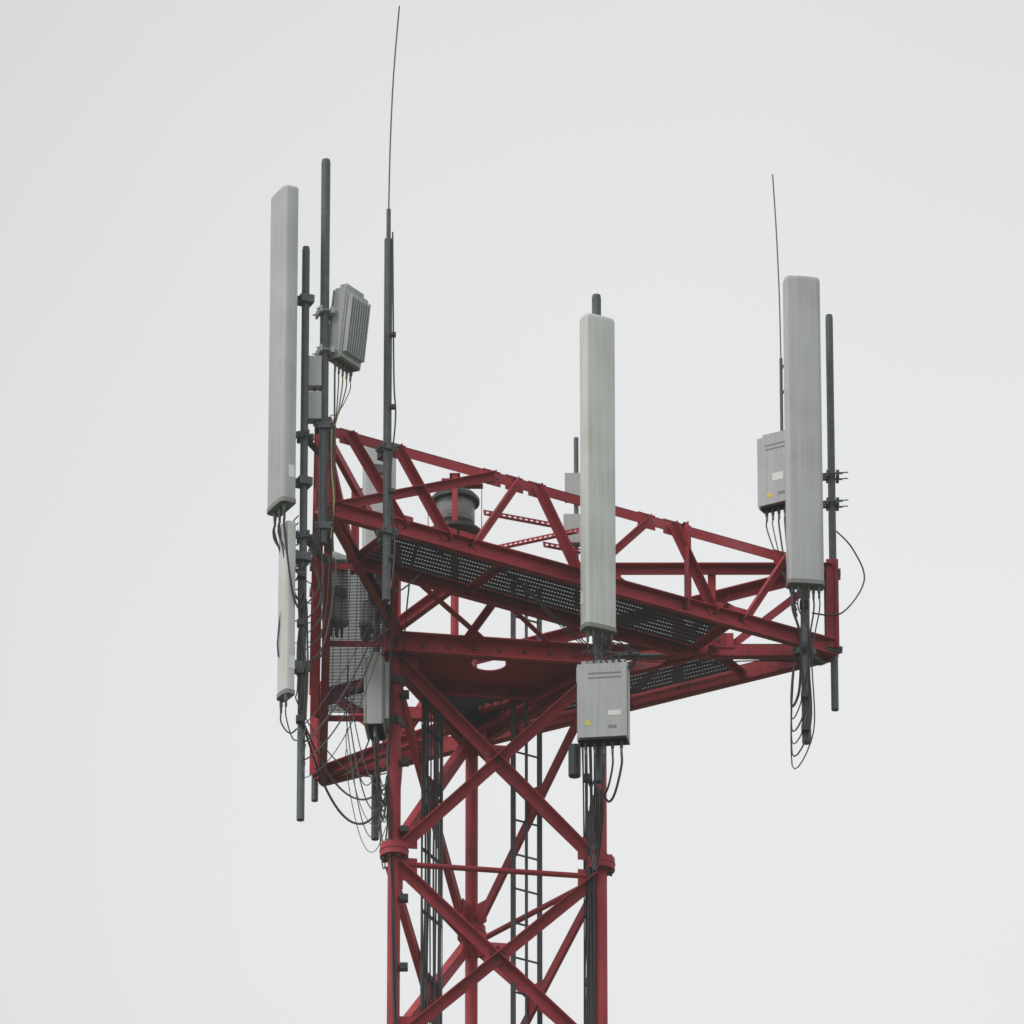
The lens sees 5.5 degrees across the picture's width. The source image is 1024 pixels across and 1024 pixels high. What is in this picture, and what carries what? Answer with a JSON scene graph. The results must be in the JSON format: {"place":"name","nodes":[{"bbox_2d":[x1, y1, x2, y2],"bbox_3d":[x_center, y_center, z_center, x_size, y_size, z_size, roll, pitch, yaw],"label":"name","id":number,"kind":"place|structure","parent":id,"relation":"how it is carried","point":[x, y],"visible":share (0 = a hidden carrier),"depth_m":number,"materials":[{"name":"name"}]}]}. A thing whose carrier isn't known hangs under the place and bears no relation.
{"place":"outdoors","nodes":[
{"label":"outdoors","id":0,"kind":"place"},
{"bbox_2d":[0,0,1023,1023],"label":"sky","id":1,"kind":"structure","parent":0,"point":[158,866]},
{"label":"ground","id":2,"kind":"structure","parent":0,"visible":0},
{"bbox_2d":[267,6,864,1023],"bbox_3d":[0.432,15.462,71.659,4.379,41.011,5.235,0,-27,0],"label":"lattice tower","id":3,"kind":"structure","parent":2,"relation":"on","point":[537,686],"depth_m":78.66,"materials":[{"name":"red metal"}]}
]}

